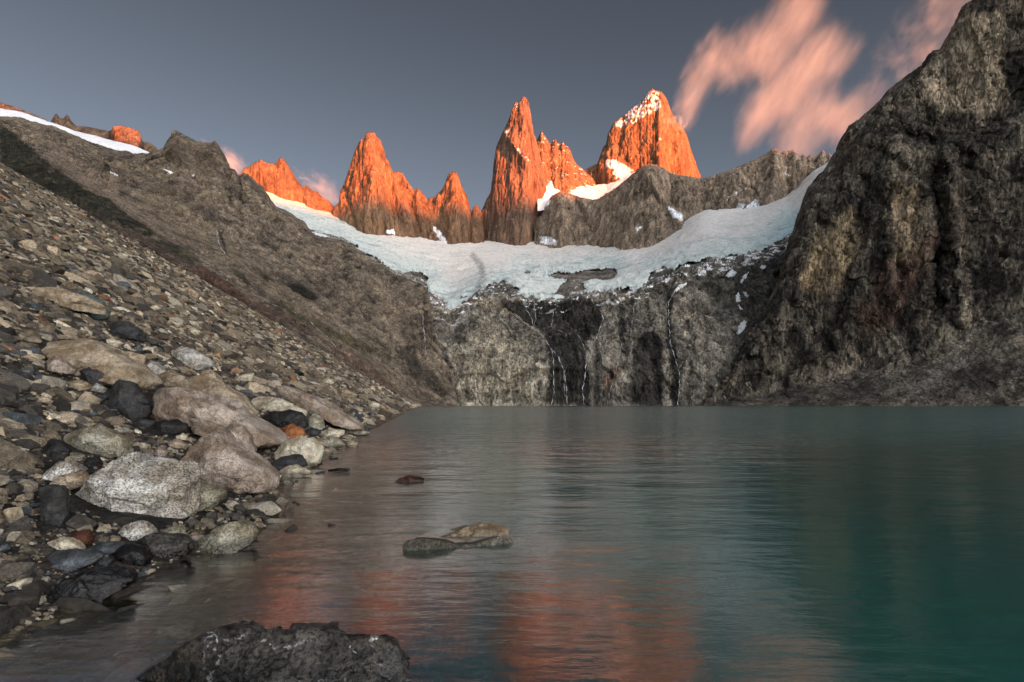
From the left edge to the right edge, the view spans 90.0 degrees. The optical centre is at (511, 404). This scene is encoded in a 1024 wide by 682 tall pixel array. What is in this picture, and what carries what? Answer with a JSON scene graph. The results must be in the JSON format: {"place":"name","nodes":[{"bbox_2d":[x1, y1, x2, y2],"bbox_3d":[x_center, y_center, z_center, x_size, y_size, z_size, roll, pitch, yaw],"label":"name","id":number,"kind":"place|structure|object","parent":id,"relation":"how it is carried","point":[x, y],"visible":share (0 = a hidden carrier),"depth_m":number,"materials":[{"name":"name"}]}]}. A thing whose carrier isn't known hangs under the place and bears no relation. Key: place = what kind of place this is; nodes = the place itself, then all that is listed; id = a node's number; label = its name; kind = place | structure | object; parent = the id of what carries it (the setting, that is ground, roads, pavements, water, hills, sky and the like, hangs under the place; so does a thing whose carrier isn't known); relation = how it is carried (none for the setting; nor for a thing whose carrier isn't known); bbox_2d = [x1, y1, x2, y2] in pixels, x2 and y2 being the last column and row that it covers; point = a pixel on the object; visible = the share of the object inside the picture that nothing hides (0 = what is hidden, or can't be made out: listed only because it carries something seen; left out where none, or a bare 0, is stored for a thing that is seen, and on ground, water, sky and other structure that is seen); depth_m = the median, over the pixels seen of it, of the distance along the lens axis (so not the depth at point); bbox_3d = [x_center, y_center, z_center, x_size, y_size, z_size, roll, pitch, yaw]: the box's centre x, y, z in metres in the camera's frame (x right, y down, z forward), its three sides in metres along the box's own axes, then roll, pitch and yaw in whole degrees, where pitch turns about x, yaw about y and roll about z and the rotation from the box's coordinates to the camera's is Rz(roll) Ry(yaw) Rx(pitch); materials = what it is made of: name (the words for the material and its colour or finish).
{"place":"outdoors","nodes":[
{"label":"outdoors","id":0,"kind":"place"},
{"bbox_2d":[0,102,157,151],"bbox_3d":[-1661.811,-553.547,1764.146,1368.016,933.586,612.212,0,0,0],"label":"mountain","id":1,"kind":"structure","parent":0,"point":[126,135],"depth_m":1545.85,"materials":[{"name":"stone"}]},
{"bbox_2d":[0,166,428,644],"bbox_3d":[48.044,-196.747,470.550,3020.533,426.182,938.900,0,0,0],"label":"ground","id":2,"kind":"structure","parent":0,"point":[121,519],"depth_m":9.49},
{"bbox_2d":[38,484,71,524],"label":"boulder","id":3,"kind":"object","parent":2,"relation":"on","point":[55,500],"visible":0.91,"depth_m":6.64,"materials":[{"name":"stone"}]},
{"bbox_2d":[42,439,71,458],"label":"boulder","id":4,"kind":"object","parent":2,"relation":"on","point":[57,449],"visible":0.84,"depth_m":9.37,"materials":[{"name":"stone"}]},
{"bbox_2d":[51,578,64,584],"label":"stone","id":5,"kind":"object","parent":2,"relation":"on","point":[56,582],"visible":0.2,"depth_m":5.26,"materials":[{"name":"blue stone"}]},
{"bbox_2d":[46,355,77,373],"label":"boulder","id":6,"kind":"object","parent":2,"relation":"on","point":[58,364],"visible":1,"depth_m":20.17,"materials":[{"name":"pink stone"}]},
{"bbox_2d":[42,460,87,480],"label":"boulder","id":7,"kind":"object","parent":2,"relation":"on","point":[56,470],"visible":0.61,"depth_m":8.06,"materials":[{"name":"grey stone"}]},
{"bbox_2d":[47,536,85,549],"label":"stone","id":8,"kind":"object","parent":2,"relation":"on","point":[63,543],"visible":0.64,"depth_m":6.06,"materials":[{"name":"stone"}]},
{"bbox_2d":[49,471,89,490],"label":"boulder","id":9,"kind":"object","parent":2,"relation":"on","point":[72,481],"visible":0.77,"depth_m":7.57,"materials":[{"name":"stone"}]},
{"bbox_2d":[32,287,107,314],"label":"boulder","id":10,"kind":"object","parent":2,"relation":"on","point":[70,299],"visible":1,"depth_m":40.76,"materials":[{"name":"stone"}]},
{"bbox_2d":[70,501,78,512],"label":"stone","id":11,"kind":"object","parent":2,"relation":"on","point":[74,508],"visible":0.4,"depth_m":7.00,"materials":[{"name":"stone"}]},
{"bbox_2d":[48,548,106,571],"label":"stone","id":12,"kind":"object","parent":2,"relation":"on","point":[71,560],"visible":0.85,"depth_m":5.70,"materials":[{"name":"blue stone"}]},
{"bbox_2d":[67,379,92,390],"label":"stone","id":13,"kind":"object","parent":2,"relation":"on","point":[80,385],"visible":0.81,"depth_m":18.82,"materials":[{"name":"stone"}]},
{"bbox_2d":[67,529,94,545],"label":"stone","id":14,"kind":"object","parent":2,"relation":"on","point":[86,537],"visible":0.69,"depth_m":6.30,"materials":[{"name":"stone"}]},
{"bbox_2d":[45,564,137,604],"bbox_3d":[-4.304,1.900,5.246,0.707,0.450,0.629,0,0,0],"label":"boulder","id":15,"kind":"object","parent":2,"relation":"on","point":[98,585],"visible":0.77,"depth_m":5.17,"materials":[{"name":"stone"}]},
{"bbox_2d":[74,290,110,319],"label":"boulder","id":16,"kind":"object","parent":2,"relation":"on","point":[102,302],"visible":0.32,"depth_m":43.40,"materials":[{"name":"stone"}]},
{"bbox_2d":[79,367,107,385],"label":"boulder","id":17,"kind":"object","parent":2,"relation":"on","point":[89,374],"visible":0.56,"depth_m":21.45,"materials":[{"name":"stone"}]},
{"bbox_2d":[84,456,103,466],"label":"boulder","id":18,"kind":"object","parent":2,"relation":"on","point":[96,461],"visible":0.76,"depth_m":9.51,"materials":[{"name":"stone"}]},
{"bbox_2d":[63,425,133,457],"bbox_3d":[-9.066,0.820,11.164,1.478,0.748,0.756,0,0,0],"label":"boulder","id":19,"kind":"object","parent":2,"relation":"on","point":[103,441],"visible":0.89,"depth_m":10.97,"materials":[{"name":"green stone"}]},
{"bbox_2d":[91,383,106,392],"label":"stone","id":20,"kind":"object","parent":2,"relation":"on","point":[96,387],"visible":0.8,"depth_m":20.08,"materials":[{"name":"grey stone"}]},
{"bbox_2d":[41,338,161,388],"bbox_3d":[-18.226,-1.804,22.625,4.895,2.340,2.746,0,0,0],"label":"boulder","id":21,"kind":"object","parent":2,"relation":"on","point":[113,364],"visible":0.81,"depth_m":21.98,"materials":[{"name":"stone"}]},
{"bbox_2d":[94,556,112,566],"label":"stone","id":22,"kind":"object","parent":2,"relation":"on","point":[106,561],"visible":0.81,"depth_m":5.92,"materials":[{"name":"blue stone"}]},
{"bbox_2d":[89,541,124,554],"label":"stone","id":23,"kind":"object","parent":2,"relation":"on","point":[109,547],"visible":0.63,"depth_m":6.26,"materials":[{"name":"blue stone"}]},
{"bbox_2d":[106,338,123,346],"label":"stone","id":24,"kind":"object","parent":2,"relation":"on","point":[115,342],"visible":0.83,"depth_m":36.83,"materials":[{"name":"stone"}]},
{"bbox_2d":[109,320,146,341],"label":"boulder","id":25,"kind":"object","parent":2,"relation":"on","point":[124,330],"visible":1,"depth_m":40.89,"materials":[{"name":"stone"}]},
{"bbox_2d":[109,379,152,419],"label":"boulder","id":26,"kind":"object","parent":2,"relation":"on","point":[130,399],"visible":0.95,"depth_m":17.27,"materials":[{"name":"stone"}]},
{"bbox_2d":[114,543,152,566],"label":"boulder","id":27,"kind":"object","parent":2,"relation":"on","point":[133,554],"visible":0.87,"depth_m":6.16,"materials":[{"name":"stone"}]},
{"bbox_2d":[125,351,146,363],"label":"boulder","id":28,"kind":"object","parent":2,"relation":"on","point":[141,358],"visible":0.27,"depth_m":29.02,"materials":[{"name":"stone"}]},
{"bbox_2d":[118,520,157,540],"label":"boulder","id":29,"kind":"object","parent":2,"relation":"on","point":[135,530],"visible":0.77,"depth_m":6.80,"materials":[{"name":"grey stone"}]},
{"bbox_2d":[75,451,205,518],"bbox_3d":[-5.670,1.279,7.788,1.688,1.172,1.214,0,0,0],"label":"boulder","id":30,"kind":"object","parent":2,"relation":"on","point":[143,483],"visible":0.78,"depth_m":7.54,"materials":[{"name":"grey stone"}]},
{"bbox_2d":[132,419,155,427],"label":"stone","id":31,"kind":"object","parent":2,"relation":"on","point":[146,423],"visible":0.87,"depth_m":15.94,"materials":[{"name":"stone"}]},
{"bbox_2d":[145,360,165,374],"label":"boulder","id":32,"kind":"object","parent":2,"relation":"on","point":[157,368],"visible":0.58,"depth_m":29.59,"materials":[{"name":"grey stone"}]},
{"bbox_2d":[150,305,161,310],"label":"stone","id":33,"kind":"object","parent":2,"relation":"on","point":[155,307],"visible":0.77,"depth_m":86.53,"materials":[{"name":"stone"}]},
{"bbox_2d":[153,446,169,455],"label":"stone","id":34,"kind":"object","parent":2,"relation":"on","point":[161,451],"visible":0.84,"depth_m":12.84,"materials":[{"name":"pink stone"}]},
{"bbox_2d":[137,532,195,558],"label":"boulder","id":35,"kind":"object","parent":2,"relation":"on","point":[169,545],"visible":0.69,"depth_m":6.56,"materials":[{"name":"stone"}]},
{"bbox_2d":[151,419,189,435],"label":"boulder","id":36,"kind":"object","parent":2,"relation":"on","point":[173,427],"visible":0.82,"depth_m":16.11,"materials":[{"name":"stone"}]},
{"bbox_2d":[159,527,187,533],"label":"boulder","id":37,"kind":"object","parent":2,"relation":"on","point":[175,530],"visible":0.57,"depth_m":7.10,"materials":[{"name":"beige stone"}]},
{"bbox_2d":[158,371,189,387],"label":"boulder","id":38,"kind":"object","parent":2,"relation":"on","point":[169,379],"visible":0.55,"depth_m":27.53,"materials":[{"name":"stone"}]},
{"bbox_2d":[167,438,188,448],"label":"stone","id":39,"kind":"object","parent":2,"relation":"on","point":[177,443],"visible":0.81,"depth_m":14.25,"materials":[{"name":"stone"}]},
{"bbox_2d":[0,439,358,663],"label":"pebbles","id":40,"kind":"object","parent":2,"relation":"on","point":[77,603],"visible":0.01,"depth_m":5.40,"materials":[{"name":"stone"}]},
{"bbox_2d":[176,433,187,439],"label":"stone","id":41,"kind":"object","parent":2,"relation":"on","point":[182,436],"visible":0.84,"depth_m":15.99,"materials":[{"name":"stone"}]},
{"bbox_2d":[0,262,372,634],"bbox_3d":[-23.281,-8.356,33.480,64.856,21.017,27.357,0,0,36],"label":"rubble","id":42,"kind":"object","parent":2,"relation":"on","point":[86,409],"visible":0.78,"depth_m":9.97,"materials":[{"name":"stone"}]},
{"bbox_2d":[184,286,199,297],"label":"stone","id":43,"kind":"object","parent":2,"relation":"on","point":[191,291],"visible":0.76,"depth_m":203.35,"materials":[{"name":"stone"}]},
{"bbox_2d":[171,347,213,370],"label":"boulder","id":44,"kind":"object","parent":2,"relation":"on","point":[194,358],"visible":0.94,"depth_m":43.45,"materials":[{"name":"grey stone"}]},
{"bbox_2d":[188,328,201,335],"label":"stone","id":45,"kind":"object","parent":2,"relation":"on","point":[197,332],"visible":0.9,"depth_m":78.27,"materials":[{"name":"stone"}]},
{"bbox_2d":[188,532,204,541],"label":"boulder","id":46,"kind":"object","parent":2,"relation":"on","point":[195,536],"visible":0.52,"depth_m":7.13,"materials":[{"name":"pink stone"}]},
{"bbox_2d":[0,172,414,437],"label":"scree","id":47,"kind":"structure","parent":2,"relation":"on","point":[94,283],"depth_m":73.25,"materials":[{"name":"stone"}]},
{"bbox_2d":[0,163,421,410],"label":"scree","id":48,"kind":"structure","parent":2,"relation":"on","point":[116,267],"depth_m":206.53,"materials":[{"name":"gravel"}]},
{"bbox_2d":[198,481,226,510],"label":"boulder","id":49,"kind":"object","parent":2,"relation":"on","point":[212,496],"visible":0.56,"depth_m":8.35,"materials":[{"name":"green stone"}]},
{"bbox_2d":[200,369,224,383],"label":"boulder","id":50,"kind":"object","parent":2,"relation":"on","point":[210,373],"visible":0.6,"depth_m":37.58,"materials":[{"name":"stone"}]},
{"bbox_2d":[151,387,289,448],"bbox_3d":[-10.246,0.443,17.809,4.810,2.126,2.434,0,0,0],"label":"boulder","id":51,"kind":"object","parent":2,"relation":"on","point":[200,413],"visible":0.78,"depth_m":17.09,"materials":[{"name":"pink stone"}]},
{"bbox_2d":[189,375,258,414],"bbox_3d":[-15.388,-0.495,27.204,3.713,2.237,2.400,0,0,0],"label":"boulder","id":52,"kind":"object","parent":2,"relation":"on","point":[206,384],"visible":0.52,"depth_m":26.83,"materials":[{"name":"stone"}]},
{"bbox_2d":[196,519,258,553],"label":"boulder","id":53,"kind":"object","parent":2,"relation":"on","point":[233,537],"visible":0.9,"depth_m":7.01,"materials":[{"name":"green stone"}]},
{"bbox_2d":[180,429,280,493],"bbox_3d":[-6.112,1.298,11.180,2.102,1.503,1.480,0,0,0],"label":"boulder","id":54,"kind":"object","parent":2,"relation":"on","point":[226,460],"visible":0.79,"depth_m":10.70,"materials":[{"name":"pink stone"}]},
{"bbox_2d":[223,423,256,451],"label":"boulder","id":55,"kind":"object","parent":2,"relation":"on","point":[241,432],"visible":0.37,"depth_m":16.28,"materials":[{"name":"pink stone"}]},
{"bbox_2d":[235,373,253,381],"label":"boulder","id":56,"kind":"object","parent":2,"relation":"on","point":[248,377],"visible":0.76,"depth_m":50.14,"materials":[{"name":"stone"}]},
{"bbox_2d":[251,396,307,415],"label":"boulder","id":57,"kind":"object","parent":2,"relation":"on","point":[269,403],"visible":0.86,"depth_m":31.65,"materials":[{"name":"stone"}]},
{"bbox_2d":[262,409,308,428],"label":"boulder","id":58,"kind":"object","parent":2,"relation":"on","point":[281,419],"visible":0.69,"depth_m":26.54,"materials":[{"name":"stone"}]},
{"bbox_2d":[271,454,307,470],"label":"boulder","id":59,"kind":"object","parent":2,"relation":"on","point":[280,463],"visible":0.7,"depth_m":14.59,"materials":[{"name":"stone"}]},
{"bbox_2d":[280,423,306,438],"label":"boulder","id":60,"kind":"object","parent":2,"relation":"on","point":[292,430],"visible":0.69,"depth_m":22.57,"materials":[{"name":"stone"}]},
{"bbox_2d":[279,464,311,476],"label":"boulder","id":61,"kind":"object","parent":2,"relation":"on","point":[295,470],"visible":0.91,"depth_m":14.15,"materials":[{"name":"stone"}]},
{"bbox_2d":[274,435,324,467],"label":"boulder","id":62,"kind":"object","parent":2,"relation":"on","point":[311,450],"visible":0.69,"depth_m":16.25,"materials":[{"name":"stone"}]},
{"bbox_2d":[305,427,320,436],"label":"boulder","id":63,"kind":"object","parent":2,"relation":"on","point":[312,432],"visible":0.86,"depth_m":26.03,"materials":[{"name":"stone"}]},
{"bbox_2d":[307,413,324,429],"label":"boulder","id":64,"kind":"object","parent":2,"relation":"on","point":[315,420],"visible":0.77,"depth_m":29.74,"materials":[{"name":"grey stone"}]},
{"bbox_2d":[275,385,364,430],"bbox_3d":[-12.567,0.213,33.628,5.875,2.970,3.255,0,0,0],"label":"boulder","id":65,"kind":"object","parent":2,"relation":"on","point":[331,412],"visible":0.99,"depth_m":32.71,"materials":[{"name":"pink stone"}]},
{"bbox_2d":[322,377,333,384],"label":"boulder","id":66,"kind":"object","parent":2,"relation":"on","point":[327,380],"visible":0.86,"depth_m":129.67,"materials":[{"name":"stone"}]},
{"bbox_2d":[324,448,332,454],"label":"boulder","id":67,"kind":"object","parent":2,"relation":"on","point":[328,451],"visible":0.71,"depth_m":20.54,"materials":[{"name":"stone"}]},
{"bbox_2d":[316,435,344,447],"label":"boulder","id":68,"kind":"object","parent":2,"relation":"on","point":[333,441],"visible":0.69,"depth_m":23.16,"materials":[{"name":"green stone"}]},
{"bbox_2d":[324,419,339,427],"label":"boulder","id":69,"kind":"object","parent":2,"relation":"on","point":[329,424],"visible":0.3,"depth_m":33.85,"materials":[{"name":"stone"}]},
{"bbox_2d":[321,428,344,437],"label":"boulder","id":70,"kind":"object","parent":2,"relation":"on","point":[338,433],"visible":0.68,"depth_m":27.85,"materials":[{"name":"stone"}]},
{"bbox_2d":[338,387,356,398],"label":"boulder","id":71,"kind":"object","parent":2,"relation":"on","point":[345,392],"visible":0.91,"depth_m":95.08,"materials":[{"name":"stone"}]},
{"bbox_2d":[345,440,358,447],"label":"boulder","id":72,"kind":"object","parent":2,"relation":"on","point":[352,444],"visible":0.88,"depth_m":23.93,"materials":[{"name":"stone"}]},
{"bbox_2d":[340,427,369,435],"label":"boulder","id":73,"kind":"object","parent":2,"relation":"on","point":[361,433],"visible":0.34,"depth_m":33.05,"materials":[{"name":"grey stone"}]},
{"bbox_2d":[368,401,380,407],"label":"boulder","id":74,"kind":"object","parent":2,"relation":"on","point":[373,404],"visible":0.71,"depth_m":99.25,"materials":[{"name":"stone"}]},
{"bbox_2d":[0,116,460,406],"bbox_3d":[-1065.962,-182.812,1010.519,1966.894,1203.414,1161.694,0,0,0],"label":"mountain","id":75,"kind":"structure","parent":0,"point":[365,314],"depth_m":853.78,"materials":[{"name":"stone"}]},
{"bbox_2d":[0,108,148,153],"bbox_3d":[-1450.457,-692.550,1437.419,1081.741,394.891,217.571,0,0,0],"label":"snowfield","id":76,"kind":"structure","parent":75,"relation":"on","point":[115,145],"depth_m":1413.90,"materials":[{"name":"snow"}]},
{"bbox_2d":[312,232,327,237],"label":"snow patch","id":77,"kind":"object","parent":75,"relation":"on","point":[320,234],"visible":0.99,"depth_m":1281.11,"materials":[{"name":"snow"}]},
{"bbox_2d":[240,157,333,212],"bbox_3d":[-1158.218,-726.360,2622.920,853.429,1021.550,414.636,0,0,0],"label":"mountain","id":78,"kind":"structure","parent":0,"point":[278,178],"depth_m":2486.70,"materials":[{"name":"stone"}]},
{"bbox_2d":[331,132,430,238],"bbox_3d":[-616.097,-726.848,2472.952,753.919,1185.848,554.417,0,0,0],"label":"mountain","id":79,"kind":"structure","parent":0,"point":[378,196],"depth_m":2349.81,"materials":[{"name":"stone"}]},
{"bbox_2d":[427,171,470,243],"bbox_3d":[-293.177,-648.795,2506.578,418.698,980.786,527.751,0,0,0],"label":"mountain","id":80,"kind":"structure","parent":0,"point":[449,209],"depth_m":2368.15,"materials":[{"name":"stone"}]},
{"bbox_2d":[470,205,484,243],"bbox_3d":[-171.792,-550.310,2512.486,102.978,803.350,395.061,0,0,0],"label":"mountain","id":81,"kind":"structure","parent":0,"point":[477,234],"depth_m":2374.40,"materials":[{"name":"stone"}]},
{"bbox_2d":[0,0,971,211],"label":"sky","id":82,"kind":"structure","parent":0,"point":[439,83],"materials":[{"name":"blue"}]},
{"bbox_2d":[0,406,1023,681],"bbox_3d":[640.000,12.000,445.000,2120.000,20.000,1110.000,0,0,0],"label":"water","id":83,"kind":"structure","parent":0,"point":[768,544],"depth_m":6.70,"materials":[{"name":"teal liquid"}]},
{"bbox_2d":[136,620,411,681],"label":"boulder","id":84,"kind":"object","parent":83,"relation":"in","point":[246,651],"visible":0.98,"depth_m":3.72,"materials":[{"name":"stone"}]},
{"bbox_2d":[279,477,293,484],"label":"boulder","id":85,"kind":"object","parent":83,"relation":"in","point":[285,480],"visible":0.72,"depth_m":12.87,"materials":[{"name":"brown stone"}]},
{"bbox_2d":[328,468,349,470],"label":"boulder","id":86,"kind":"object","parent":83,"relation":"on","point":[342,469],"visible":0.94,"depth_m":15.48,"materials":[{"name":"stone"}]},
{"bbox_2d":[395,475,423,482],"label":"boulder","id":87,"kind":"object","parent":83,"relation":"in","point":[410,478],"visible":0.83,"depth_m":13.22,"materials":[{"name":"stone"}]},
{"bbox_2d":[403,535,512,549],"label":"boulder","id":88,"kind":"object","parent":83,"relation":"in","point":[422,543],"visible":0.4,"depth_m":7.14,"materials":[{"name":"stone"}]},
{"bbox_2d":[441,522,509,536],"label":"boulder","id":89,"kind":"object","parent":83,"relation":"in","point":[484,529],"visible":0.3,"depth_m":7.89,"materials":[{"name":"stone"}]},
{"bbox_2d":[481,96,546,245],"bbox_3d":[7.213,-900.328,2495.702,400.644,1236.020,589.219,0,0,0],"label":"mountain","id":90,"kind":"structure","parent":0,"point":[511,213],"depth_m":2373.62,"materials":[{"name":"stone"}]},
{"bbox_2d":[310,229,791,405],"bbox_3d":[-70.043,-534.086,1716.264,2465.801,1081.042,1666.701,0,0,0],"label":"mountain","id":91,"kind":"structure","parent":0,"point":[495,352],"depth_m":995.09,"materials":[{"name":"stone"}]},
{"bbox_2d":[523,322,566,399],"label":"waterfall","id":92,"kind":"structure","parent":91,"relation":"on","point":[558,357],"depth_m":922.58,"materials":[{"name":"liquid"}]},
{"bbox_2d":[266,162,828,313],"bbox_3d":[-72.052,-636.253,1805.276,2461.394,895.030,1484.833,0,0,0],"label":"glacier","id":93,"kind":"object","parent":91,"relation":"on","point":[454,273],"visible":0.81,"depth_m":1614.14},
{"bbox_2d":[582,310,603,402],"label":"waterfall","id":94,"kind":"structure","parent":91,"relation":"on","point":[586,358],"depth_m":925.72,"materials":[{"name":"liquid"}]},
{"bbox_2d":[668,286,681,404],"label":"waterfall","id":95,"kind":"structure","parent":91,"relation":"on","point":[673,353],"depth_m":938.64,"materials":[{"name":"liquid"}]},
{"bbox_2d":[674,282,686,291],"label":"snow patch","id":96,"kind":"object","parent":91,"relation":"on","point":[679,287],"visible":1,"depth_m":1110.76,"materials":[{"name":"snow"}]},
{"bbox_2d":[726,269,735,277],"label":"snow patch","id":97,"kind":"object","parent":91,"relation":"on","point":[732,272],"visible":1,"depth_m":1168.59,"materials":[{"name":"snow"}]},
{"bbox_2d":[736,292,740,301],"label":"snow patch","id":98,"kind":"object","parent":91,"relation":"on","point":[737,298],"visible":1,"depth_m":1114.01,"materials":[{"name":"snow"}]},
{"bbox_2d":[736,320,746,333],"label":"snow patch","id":99,"kind":"object","parent":91,"relation":"on","point":[741,326],"visible":1,"depth_m":1045.06,"materials":[{"name":"snow"}]},
{"bbox_2d":[740,272,748,282],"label":"snow patch","id":100,"kind":"object","parent":91,"relation":"on","point":[743,278],"visible":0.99,"depth_m":1159.87,"materials":[{"name":"snow"}]},
{"bbox_2d":[537,131,596,192],"bbox_3d":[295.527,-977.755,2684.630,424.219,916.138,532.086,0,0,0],"label":"mountain","id":101,"kind":"structure","parent":0,"point":[564,171],"depth_m":2576.00,"materials":[{"name":"stone"}]},
{"bbox_2d":[584,88,700,184],"bbox_3d":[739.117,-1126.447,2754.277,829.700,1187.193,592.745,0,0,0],"label":"mountain","id":102,"kind":"structure","parent":0,"point":[648,129],"depth_m":2648.18,"materials":[{"name":"stone"}]},
{"bbox_2d":[534,147,831,250],"bbox_3d":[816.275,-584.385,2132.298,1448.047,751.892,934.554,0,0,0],"label":"mountain","id":103,"kind":"structure","parent":0,"point":[648,205],"depth_m":1837.71,"materials":[{"name":"stone"}]},
{"bbox_2d":[538,172,634,210],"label":"snowfield","id":104,"kind":"structure","parent":103,"relation":"on","point":[594,192],"depth_m":2475.61,"materials":[{"name":"snow"}]},
{"bbox_2d":[707,0,1023,405],"bbox_3d":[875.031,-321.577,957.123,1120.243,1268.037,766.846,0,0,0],"label":"mountain","id":105,"kind":"structure","parent":0,"point":[900,281],"depth_m":882.63,"materials":[{"name":"grey stone"}]}
]}

